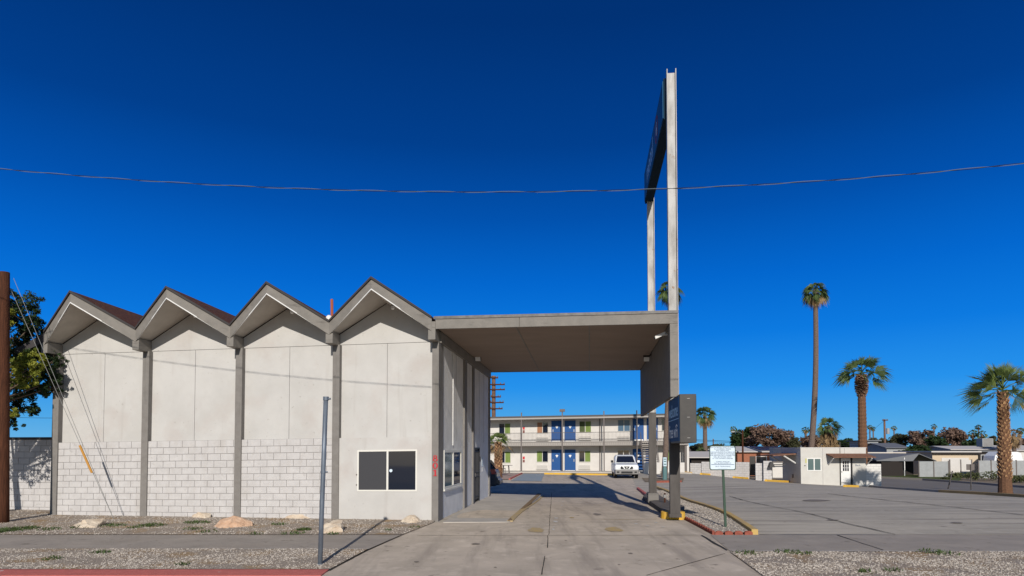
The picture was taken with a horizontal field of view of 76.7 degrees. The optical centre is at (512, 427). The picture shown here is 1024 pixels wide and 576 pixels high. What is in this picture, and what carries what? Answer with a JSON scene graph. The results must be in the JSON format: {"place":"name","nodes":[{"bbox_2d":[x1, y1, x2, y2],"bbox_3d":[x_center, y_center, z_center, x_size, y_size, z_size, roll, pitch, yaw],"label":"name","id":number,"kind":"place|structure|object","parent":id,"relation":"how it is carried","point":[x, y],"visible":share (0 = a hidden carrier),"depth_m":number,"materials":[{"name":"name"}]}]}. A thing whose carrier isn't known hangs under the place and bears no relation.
{"place":"outdoors","nodes":[
{"label":"outdoors","id":0,"kind":"place"},
{"bbox_2d":[0,548,365,568],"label":"gravel verge","id":1,"kind":"structure","parent":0,"point":[98,560],"depth_m":12.67,"materials":[{"name":"grey gravel"}]},
{"bbox_2d":[317,396,330,564],"bbox_3d":[-3.564,1.112,12.239,0.230,3.397,0.110,0,-2,0],"label":"sign post","id":2,"kind":"object","parent":1,"relation":"on","point":[323,471],"visible":0.95,"depth_m":12.21,"materials":[{"name":"metal"}]},
{"bbox_2d":[0,535,398,548],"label":"sidewalk","id":3,"kind":"structure","parent":0,"point":[164,541],"depth_m":14.82,"materials":[{"name":"concrete"}]},
{"bbox_2d":[226,548,368,548],"bbox_3d":[-4.607,2.592,13.851,3.072,0.003,0.107,0,-2,0],"label":"sidewalk edge","id":4,"kind":"object","parent":3,"relation":"on","point":[297,548],"visible":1,"depth_m":13.87,"materials":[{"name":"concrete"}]},
{"bbox_2d":[443,494,541,522],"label":"walkway","id":5,"kind":"structure","parent":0,"point":[513,502],"depth_m":23.29,"materials":[{"name":"concrete"}]},
{"bbox_2d":[0,470,1023,535],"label":"parking lot","id":6,"kind":"structure","parent":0,"point":[896,515],"depth_m":22.37,"materials":[{"name":"grey asphalt"}]},
{"bbox_2d":[0,509,434,534],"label":"gravel bed","id":7,"kind":"object","parent":6,"relation":"on","point":[306,524],"visible":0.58,"depth_m":17.31,"materials":[{"name":"grey gravel"}]},
{"bbox_2d":[0,271,9,522],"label":"utility pole","id":8,"kind":"object","parent":7,"relation":"on","point":[4,396],"visible":0.94,"depth_m":18.00,"materials":[{"name":"brown wood"}]},
{"bbox_2d":[10,278,113,518],"bbox_3d":[-12.855,-0.782,18.501,2.743,6.860,0.077,1,-2,-15],"label":"guy wire","id":9,"kind":"object","parent":8,"relation":"attached to","point":[85,458],"visible":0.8,"depth_m":18.55,"materials":[{"name":"silver metal"}]},
{"bbox_2d":[10,289,69,431],"bbox_3d":[-15.701,-0.694,19.408,4.279,7.360,4.296,1,-2,-26],"label":"shade tree","id":10,"kind":"object","parent":7,"relation":"on","point":[28,375],"visible":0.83,"depth_m":19.64,"materials":[{"name":"green plant"}]},
{"bbox_2d":[74,518,105,527],"bbox_3d":[-11.320,2.616,17.215,0.860,0.380,0.802,0,-2,0],"label":"boulder","id":11,"kind":"object","parent":7,"relation":"on","point":[93,523],"visible":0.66,"depth_m":17.07,"materials":[{"name":"beige stone"}]},
{"bbox_2d":[192,512,210,517],"bbox_3d":[-9.146,2.655,19.096,0.630,0.337,0.585,0,-2,0],"label":"boulder","id":12,"kind":"object","parent":7,"relation":"on","point":[202,515],"visible":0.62,"depth_m":18.99,"materials":[{"name":"beige stone"}]},
{"bbox_2d":[214,515,252,527],"bbox_3d":[-7.437,2.597,17.239,0.930,0.508,0.686,1,-2,-32],"label":"boulder","id":13,"kind":"object","parent":7,"relation":"on","point":[234,521],"visible":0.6,"depth_m":17.08,"materials":[{"name":"beige stone"}]},
{"bbox_2d":[317,520,342,534],"bbox_3d":[-4.593,2.595,16.321,0.639,0.495,0.690,1,-2,-17],"label":"boulder","id":14,"kind":"object","parent":7,"relation":"on","point":[334,526],"visible":0.56,"depth_m":16.13,"materials":[{"name":"beige stone"}]},
{"bbox_2d":[401,515,421,522],"bbox_3d":[-2.834,2.623,18.070,0.653,0.377,0.566,0,-2,0],"label":"boulder","id":15,"kind":"object","parent":7,"relation":"on","point":[411,519],"visible":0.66,"depth_m":17.92,"materials":[{"name":"beige stone"}]},
{"bbox_2d":[490,460,502,486],"bbox_3d":[-2.735,2.240,31.209,4.440,1.660,1.820,0,-2,4],"label":"parked car","id":16,"kind":"object","parent":6,"relation":"on","point":[496,479],"visible":0.2,"depth_m":30.22,"materials":[{"name":"black metal"}]},
{"bbox_2d":[507,495,543,521],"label":"walkway kerb","id":17,"kind":"structure","parent":6,"relation":"on","point":[516,515],"depth_m":20.56,"materials":[{"name":"yellow paint"}]},
{"bbox_2d":[544,473,611,474],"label":"motel kerb","id":18,"kind":"structure","parent":6,"relation":"on","point":[576,474],"depth_m":52.24,"materials":[{"name":"yellow paint"}]},
{"bbox_2d":[643,462,659,473],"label":"wall","id":19,"kind":"structure","parent":6,"relation":"on","point":[645,467],"depth_m":54.91,"materials":[{"name":"white paint"}]},
{"bbox_2d":[644,68,681,517],"bbox_3d":[5.003,-3.765,21.909,0.430,13.055,6.910,0,-2,7],"label":"pylon sign","id":20,"kind":"object","parent":6,"relation":"on","point":[664,138],"visible":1,"depth_m":18.84,"materials":[{"name":"white metal"}]},
{"bbox_2d":[668,394,696,443],"bbox_3d":[4.618,-0.193,17.660,0.447,1.245,2.368,0,-2,7],"label":"welcome sign","id":21,"kind":"object","parent":20,"relation":"attached to","point":[682,421],"visible":1,"depth_m":16.51,"materials":[{"name":"blue"}]},
{"bbox_2d":[642,478,683,481],"bbox_3d":[10.355,3.522,43.723,2.974,0.049,5.253,0,-2,9],"label":"palm bed","id":22,"kind":"object","parent":6,"relation":"on","point":[647,479],"visible":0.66,"depth_m":43.74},
{"bbox_2d":[663,457,666,479],"bbox_3d":[10.302,2.780,43.741,0.305,1.524,0.305,0,-2,0],"label":"utility pedestal","id":23,"kind":"object","parent":22,"relation":"on","point":[664,468],"visible":0.98,"depth_m":43.64,"materials":[{"name":"teal metal"}]},
{"bbox_2d":[643,493,684,512],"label":"island kerb","id":24,"kind":"structure","parent":6,"relation":"on","point":[659,505],"depth_m":22.69,"materials":[{"name":"concrete"}]},
{"bbox_2d":[661,510,684,519],"bbox_3d":[4.710,2.595,18.978,0.720,0.265,0.720,0,-2,0],"label":"kerb nose","id":25,"kind":"object","parent":6,"relation":"on","point":[664,514],"visible":0.5,"depth_m":18.74,"materials":[{"name":"yellow concrete"}]},
{"bbox_2d":[690,463,701,473],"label":"block wall","id":26,"kind":"structure","parent":6,"relation":"on","point":[695,468],"depth_m":60.20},
{"bbox_2d":[657,490,748,532],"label":"island gravel","id":27,"kind":"structure","parent":6,"relation":"on","point":[710,520],"depth_m":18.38,"materials":[{"name":"grey gravel"}]},
{"bbox_2d":[709,446,735,526],"bbox_3d":[5.497,1.610,16.912,0.700,2.273,0.053,0,-2,0],"label":"parking notice","id":28,"kind":"object","parent":27,"relation":"on","point":[722,458],"visible":1,"depth_m":16.92,"materials":[{"name":"grey paint"}]},
{"bbox_2d":[657,486,757,534],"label":"yellow kerb","id":29,"kind":"structure","parent":6,"relation":"on","point":[746,525],"depth_m":19.31,"materials":[{"name":"concrete"}]},
{"bbox_2d":[685,517,752,534],"bbox_3d":[5.409,2.623,17.276,0.980,0.206,2.794,0,-2,0],"label":"brick edging","id":30,"kind":"object","parent":6,"relation":"on","point":[703,527],"visible":0.77,"depth_m":15.92,"materials":[{"name":"red brick"}]},
{"bbox_2d":[701,462,749,478],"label":"block wall","id":31,"kind":"structure","parent":6,"relation":"on","point":[742,469],"depth_m":58.13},
{"bbox_2d":[750,456,754,476],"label":"dark gate","id":32,"kind":"structure","parent":31,"relation":"attached to","point":[752,465],"depth_m":57.52,"materials":[{"name":"grey metal"}]},
{"bbox_2d":[755,463,762,480],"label":"block wall","id":33,"kind":"structure","parent":6,"relation":"on","point":[759,471],"depth_m":52.56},
{"bbox_2d":[763,461,771,480],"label":"block wall","id":34,"kind":"structure","parent":6,"relation":"on","point":[767,472],"depth_m":52.17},
{"bbox_2d":[772,461,782,478],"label":"yard gate","id":35,"kind":"structure","parent":34,"relation":"attached to","point":[777,471],"depth_m":52.21,"materials":[{"name":"grey"}]},
{"bbox_2d":[866,464,880,485],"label":"block wall","id":36,"kind":"structure","parent":6,"relation":"on","point":[873,474],"depth_m":51.12,"materials":[{"name":"white"}]},
{"bbox_2d":[0,163,1023,192],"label":"overhead cable","id":37,"kind":"object","parent":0,"point":[524,191],"visible":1,"depth_m":11.90,"materials":[{"name":"grey plastic"}]},
{"bbox_2d":[0,0,1023,446],"label":"sky","id":38,"kind":"structure","parent":0,"point":[923,274],"materials":[{"name":"blue"}]},
{"bbox_2d":[322,475,762,575],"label":"driveway","id":39,"kind":"structure","parent":0,"point":[591,546],"depth_m":14.60,"materials":[{"name":"concrete"}]},
{"bbox_2d":[511,474,543,480],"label":"ramp","id":40,"kind":"structure","parent":39,"relation":"on","point":[531,477],"depth_m":46.62,"materials":[{"name":"blue paint"}]},
{"bbox_2d":[611,455,639,477],"bbox_3d":[8.253,2.836,47.590,2.061,1.656,4.887,0,-2,6],"label":"pickup truck","id":41,"kind":"object","parent":39,"relation":"on","point":[624,465],"visible":0.99,"depth_m":45.71,"materials":[{"name":"white paint"}]},
{"bbox_2d":[504,471,691,473],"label":"motel walk","id":42,"kind":"structure","parent":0,"point":[573,472],"depth_m":56.88,"materials":[{"name":"concrete"}]},
{"bbox_2d":[640,432,658,465],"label":"stairs","id":43,"kind":"structure","parent":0,"point":[642,450],"depth_m":59.28,"materials":[{"name":"grey metal"}]},
{"bbox_2d":[329,474,1023,569],"bbox_3d":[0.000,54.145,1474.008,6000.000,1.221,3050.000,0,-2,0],"label":"ground","id":44,"kind":"structure","parent":0,"point":[989,480],"depth_m":61.83,"materials":[{"name":"grey concrete"}]},
{"bbox_2d":[10,437,51,509],"bbox_3d":[-20.875,1.659,22.151,14.000,2.630,0.260,0,-2,7],"label":"block fence","id":45,"kind":"object","parent":44,"relation":"on","point":[30,469],"visible":0.38,"depth_m":21.47,"materials":[{"name":"grey"}]},
{"bbox_2d":[0,569,328,575],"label":"red kerb","id":46,"kind":"structure","parent":44,"relation":"on","point":[162,572],"depth_m":11.47,"materials":[{"name":"red concrete"}]},
{"bbox_2d":[12,276,678,521],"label":"office building","id":47,"kind":"structure","parent":44,"relation":"on","point":[175,407],"depth_m":19.21,"materials":[{"name":"grey paint"}]},
{"bbox_2d":[356,449,416,490],"bbox_3d":[-3.609,1.233,18.586,1.800,1.209,0.050,0,-2,7],"label":"window","id":48,"kind":"structure","parent":47,"relation":"in","point":[377,470],"depth_m":18.58,"materials":[{"name":"white glass"}]},
{"bbox_2d":[443,450,461,488],"bbox_3d":[-1.863,1.293,20.394,0.034,1.160,2.580,0,-2,7],"label":"window","id":49,"kind":"structure","parent":47,"relation":"in","point":[452,459],"depth_m":20.33,"materials":[{"name":"white"}]},
{"bbox_2d":[475,447,479,499],"bbox_3d":[-1.428,1.788,24.708,0.200,2.050,1.120,0,-2,7],"label":"door","id":50,"kind":"structure","parent":47,"relation":"in","point":[477,450],"depth_m":24.95,"materials":[{"name":"black paint"}]},
{"bbox_2d":[490,376,504,416],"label":"utility pole","id":51,"kind":"object","parent":44,"relation":"on","point":[493,396],"visible":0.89,"depth_m":69.93,"materials":[{"name":"brown wood"}]},
{"bbox_2d":[490,432,512,477],"bbox_3d":[-0.949,2.114,46.083,2.210,3.590,2.242,-1,-2,25],"label":"palm tree","id":52,"kind":"object","parent":44,"relation":"on","point":[498,451],"visible":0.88,"depth_m":45.78,"materials":[{"name":"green plant"}]},
{"bbox_2d":[490,409,688,471],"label":"motel wing","id":53,"kind":"structure","parent":44,"relation":"on","point":[562,442],"depth_m":62.64,"materials":[{"name":"white paint"}]},
{"bbox_2d":[499,423,510,433],"bbox_3d":[-0.745,0.120,63.726,1.174,1.110,0.049,0,-2,7],"label":"window","id":54,"kind":"structure","parent":53,"relation":"in","point":[503,427],"depth_m":63.70,"materials":[{"name":"green"}]},
{"bbox_2d":[502,451,510,462],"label":"window","id":55,"kind":"structure","parent":53,"relation":"in","point":[506,455],"depth_m":63.61,"materials":[{"name":"green"}]},
{"bbox_2d":[536,451,547,461],"bbox_3d":[2.942,2.830,63.188,1.154,1.122,0.049,0,-2,7],"label":"window","id":56,"kind":"structure","parent":53,"relation":"in","point":[541,456],"depth_m":63.19,"materials":[{"name":"green glass"}]},
{"bbox_2d":[537,422,547,433],"bbox_3d":[2.960,0.014,63.285,1.128,1.139,0.049,0,-2,7],"label":"window","id":57,"kind":"structure","parent":53,"relation":"in","point":[542,427],"depth_m":63.29,"materials":[{"name":"grey"}]},
{"bbox_2d":[551,421,561,439],"bbox_3d":[4.334,0.357,63.102,1.074,2.064,0.068,0,-2,7],"label":"door","id":58,"kind":"structure","parent":53,"relation":"in","point":[556,426],"depth_m":63.12,"materials":[{"name":"blue"}]},
{"bbox_2d":[551,450,561,470],"bbox_3d":[4.350,3.214,62.999,1.073,2.127,0.068,0,-2,7],"label":"door","id":59,"kind":"structure","parent":53,"relation":"in","point":[556,455],"depth_m":63.01,"materials":[{"name":"blue"}]},
{"bbox_2d":[565,420,575,439],"bbox_3d":[5.632,0.344,62.946,1.068,2.065,0.068,0,-2,7],"label":"door","id":60,"kind":"structure","parent":53,"relation":"in","point":[570,426],"depth_m":62.95,"materials":[{"name":"blue"}]},
{"bbox_2d":[565,450,575,470],"bbox_3d":[5.623,3.203,62.847,1.067,2.128,0.068,0,-2,7],"label":"door","id":61,"kind":"structure","parent":53,"relation":"in","point":[570,455],"depth_m":62.85,"materials":[{"name":"blue"}]},
{"bbox_2d":[579,421,590,431],"bbox_3d":[7.060,-0.083,62.796,1.189,1.143,0.049,0,-2,7],"label":"window","id":62,"kind":"structure","parent":53,"relation":"in","point":[584,426],"depth_m":62.79,"materials":[{"name":"green glass"}]},
{"bbox_2d":[579,451,590,461],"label":"window","id":63,"kind":"structure","parent":53,"relation":"in","point":[584,456],"depth_m":62.69,"materials":[{"name":"green glass"}]},
{"bbox_2d":[618,419,629,431],"bbox_3d":[10.750,-0.189,62.357,1.197,1.173,0.049,0,-2,7],"label":"window","id":64,"kind":"structure","parent":53,"relation":"in","point":[623,425],"depth_m":62.35,"materials":[{"name":"blue glass"}]},
{"bbox_2d":[633,449,642,470],"bbox_3d":[12.072,3.134,62.076,1.009,2.162,0.068,0,-2,7],"label":"door","id":65,"kind":"structure","parent":53,"relation":"in","point":[639,450],"depth_m":62.08,"materials":[{"name":"blue"}]},
{"bbox_2d":[633,418,643,440],"bbox_3d":[12.102,0.197,62.175,1.038,2.127,0.068,0,-2,7],"label":"door","id":66,"kind":"structure","parent":53,"relation":"in","point":[640,421],"depth_m":62.17,"materials":[{"name":"blue"}]},
{"bbox_2d":[656,281,685,476],"bbox_3d":[11.841,-3.492,48.159,2.200,14.974,2.145,-2,-3,42],"label":"palm tree","id":67,"kind":"object","parent":44,"relation":"on","point":[663,294],"visible":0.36,"depth_m":47.90,"materials":[{"name":"plant"}]},
{"bbox_2d":[689,451,708,471],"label":"bungalow","id":68,"kind":"object","parent":44,"relation":"on","point":[698,456],"visible":0.32,"depth_m":69.93,"materials":[{"name":"grey"}]},
{"bbox_2d":[696,406,716,450],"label":"palm tree","id":69,"kind":"object","parent":44,"relation":"on","point":[704,422],"visible":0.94,"depth_m":81.71,"materials":[{"name":"green plant"}]},
{"bbox_2d":[708,446,780,475],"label":"brick house","id":70,"kind":"structure","parent":44,"relation":"on","point":[755,451],"depth_m":75.94,"materials":[{"name":"grey"}]},
{"bbox_2d":[729,426,759,445],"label":"tree","id":71,"kind":"object","parent":44,"relation":"on","point":[736,438],"visible":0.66,"depth_m":90.97,"materials":[{"name":"green plant"}]},
{"bbox_2d":[744,423,794,446],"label":"tree","id":72,"kind":"object","parent":44,"relation":"on","point":[762,434],"visible":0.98,"depth_m":86.54,"materials":[{"name":"brown plant"}]},
{"bbox_2d":[781,436,800,447],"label":"tree","id":73,"kind":"object","parent":44,"relation":"on","point":[794,442],"visible":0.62,"depth_m":95.01,"materials":[{"name":"green plant"}]},
{"bbox_2d":[799,435,820,447],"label":"tree","id":74,"kind":"object","parent":44,"relation":"on","point":[802,440],"visible":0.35,"depth_m":104.21,"materials":[{"name":"brown plant"}]},
{"bbox_2d":[801,282,830,447],"bbox_3d":[29.227,-4.273,62.210,2.917,19.515,2.818,0,-2,0],"label":"palm tree","id":75,"kind":"object","parent":44,"relation":"on","point":[815,298],"visible":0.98,"depth_m":62.05,"materials":[{"name":"plant"}]},
{"bbox_2d":[759,448,875,485],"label":"office","id":76,"kind":"structure","parent":44,"relation":"on","point":[833,466],"depth_m":51.34,"materials":[{"name":"white paint"}]},
{"bbox_2d":[807,458,820,470],"bbox_3d":[23.947,2.933,51.381,1.123,1.025,0.064,0,-2,2],"label":"window","id":77,"kind":"structure","parent":76,"relation":"in","point":[813,464],"depth_m":51.36,"materials":[{"name":"glass"}]},
{"bbox_2d":[839,458,852,484],"bbox_3d":[26.410,3.457,51.220,0.972,2.206,0.070,0,-2,2],"label":"door","id":78,"kind":"structure","parent":76,"relation":"in","point":[846,469],"depth_m":51.21,"materials":[{"name":"white paint"}]},
{"bbox_2d":[815,417,842,447],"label":"palm tree","id":79,"kind":"object","parent":44,"relation":"on","point":[828,438],"visible":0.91,"depth_m":75.64,"materials":[{"name":"green plant"}]},
{"bbox_2d":[837,438,851,447],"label":"tree","id":80,"kind":"object","parent":44,"relation":"on","point":[842,442],"visible":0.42,"depth_m":129.08,"materials":[{"name":"green plant"}]},
{"bbox_2d":[832,355,892,463],"bbox_3d":[30.809,-0.564,56.907,5.116,11.781,4.511,-1,-2,30],"label":"palm tree","id":81,"kind":"object","parent":44,"relation":"on","point":[861,381],"visible":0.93,"depth_m":56.79,"materials":[{"name":"green plant"}]},
{"bbox_2d":[846,440,881,447],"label":"mobile home","id":82,"kind":"object","parent":44,"relation":"on","point":[851,442],"visible":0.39,"depth_m":115.56,"materials":[{"name":"grey metal"}]},
{"bbox_2d":[857,443,906,451],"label":"mobile home","id":83,"kind":"object","parent":44,"relation":"on","point":[881,447],"visible":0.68,"depth_m":105.53,"materials":[{"name":"grey metal"}]},
{"bbox_2d":[886,433,910,445],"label":"tree","id":84,"kind":"object","parent":44,"relation":"on","point":[900,439],"visible":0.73,"depth_m":129.05,"materials":[{"name":"green plant"}]},
{"bbox_2d":[868,453,935,475],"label":"carport","id":85,"kind":"object","parent":44,"relation":"on","point":[896,464],"visible":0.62,"depth_m":79.81,"materials":[{"name":"grey metal"}]},
{"bbox_2d":[869,485,937,491],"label":"street kerb","id":86,"kind":"structure","parent":44,"relation":"on","point":[916,489],"depth_m":41.09,"materials":[{"name":"beige concrete"}]},
{"bbox_2d":[897,444,932,450],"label":"tree","id":87,"kind":"object","parent":44,"relation":"on","point":[917,448],"visible":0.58,"depth_m":93.74,"materials":[{"name":"green plant"}]},
{"bbox_2d":[906,429,935,445],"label":"tree","id":88,"kind":"object","parent":44,"relation":"on","point":[917,437],"visible":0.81,"depth_m":124.59,"materials":[{"name":"brown plant"}]},
{"bbox_2d":[918,461,949,476],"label":"fence","id":89,"kind":"object","parent":44,"relation":"on","point":[933,468],"visible":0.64,"depth_m":76.87,"materials":[{"name":"grey"}]},
{"bbox_2d":[923,434,948,446],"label":"tree","id":90,"kind":"object","parent":44,"relation":"on","point":[931,440],"visible":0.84,"depth_m":117.44,"materials":[{"name":"green plant"}]},
{"bbox_2d":[893,451,981,474],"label":"garage","id":91,"kind":"structure","parent":44,"relation":"on","point":[951,455],"depth_m":85.91,"materials":[{"name":"beige"}]},
{"bbox_2d":[936,427,968,445],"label":"tree","id":92,"kind":"object","parent":44,"relation":"on","point":[953,436],"visible":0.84,"depth_m":121.10,"materials":[{"name":"brown plant"}]},
{"bbox_2d":[881,476,1023,487],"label":"street kerb","id":93,"kind":"structure","parent":44,"relation":"on","point":[992,484],"depth_m":65.84,"materials":[{"name":"beige concrete"}]},
{"bbox_2d":[949,459,971,476],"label":"fence","id":94,"kind":"object","parent":44,"relation":"on","point":[957,465],"visible":0.54,"depth_m":78.88,"materials":[{"name":"grey"}]},
{"bbox_2d":[930,446,994,450],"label":"mobile home","id":95,"kind":"object","parent":44,"relation":"on","point":[939,448],"visible":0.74,"depth_m":101.78,"materials":[{"name":"grey metal"}]},
{"bbox_2d":[961,438,978,445],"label":"tree","id":96,"kind":"object","parent":44,"relation":"on","point":[969,442],"visible":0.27,"depth_m":114.70,"materials":[{"name":"green plant"}]},
{"bbox_2d":[946,450,997,460],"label":"mobile home","id":97,"kind":"object","parent":44,"relation":"on","point":[981,455],"visible":0.12,"depth_m":87.92,"materials":[{"name":"grey"}]},
{"bbox_2d":[976,438,992,446],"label":"roof cooler","id":98,"kind":"object","parent":97,"relation":"on","point":[984,442],"visible":1,"depth_m":88.99,"materials":[{"name":"grey metal"}]},
{"bbox_2d":[963,470,997,479],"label":"bush","id":99,"kind":"object","parent":44,"relation":"on","point":[984,474],"visible":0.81,"depth_m":69.83,"materials":[{"name":"green plant"}]},
{"bbox_2d":[938,490,1023,497],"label":"street kerb","id":100,"kind":"structure","parent":44,"relation":"on","point":[985,493],"depth_m":33.06,"materials":[{"name":"grey"}]},
{"bbox_2d":[956,361,1023,493],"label":"palm tree","id":101,"kind":"object","parent":44,"relation":"on","point":[995,377],"visible":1,"depth_m":36.80,"materials":[{"name":"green plant"}]},
{"bbox_2d":[977,460,1023,477],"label":"fence","id":102,"kind":"object","parent":44,"relation":"on","point":[991,466],"visible":0.47,"depth_m":75.88,"materials":[{"name":"grey"}]},
{"bbox_2d":[983,452,1022,460],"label":"camper","id":103,"kind":"object","parent":44,"relation":"on","point":[992,456],"visible":0.18,"depth_m":81.94,"materials":[{"name":"white paint"}]},
{"bbox_2d":[984,445,1023,460],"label":"mobile home","id":104,"kind":"object","parent":44,"relation":"on","point":[1021,450],"visible":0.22,"depth_m":98.12,"materials":[{"name":"grey"}]},
{"bbox_2d":[1010,429,1021,451],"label":"palm tree","id":105,"kind":"object","parent":44,"relation":"on","point":[1015,443],"visible":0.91,"depth_m":94.69,"materials":[{"name":"plant"}]},
{"bbox_2d":[711,535,1023,550],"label":"sidewalk","id":106,"kind":"structure","parent":0,"point":[883,542],"depth_m":14.69,"materials":[{"name":"concrete"}]},
{"bbox_2d":[731,551,1023,575],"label":"gravel verge","id":107,"kind":"structure","parent":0,"point":[881,565],"depth_m":12.38,"materials":[{"name":"grey gravel"}]},
{"bbox_2d":[0,520,963,573],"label":"weeds","id":108,"kind":"object","parent":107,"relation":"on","point":[13,529],"visible":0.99,"depth_m":16.17,"materials":[{"name":"green plant"}]},
{"bbox_2d":[883,475,961,480],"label":"lawn","id":109,"kind":"structure","parent":0,"point":[916,476],"depth_m":75.04,"materials":[{"name":"green plant"}]},
{"bbox_2d":[865,478,1023,493],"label":"side street","id":110,"kind":"structure","parent":0,"point":[922,484],"depth_m":56.36,"materials":[{"name":"grey asphalt"}]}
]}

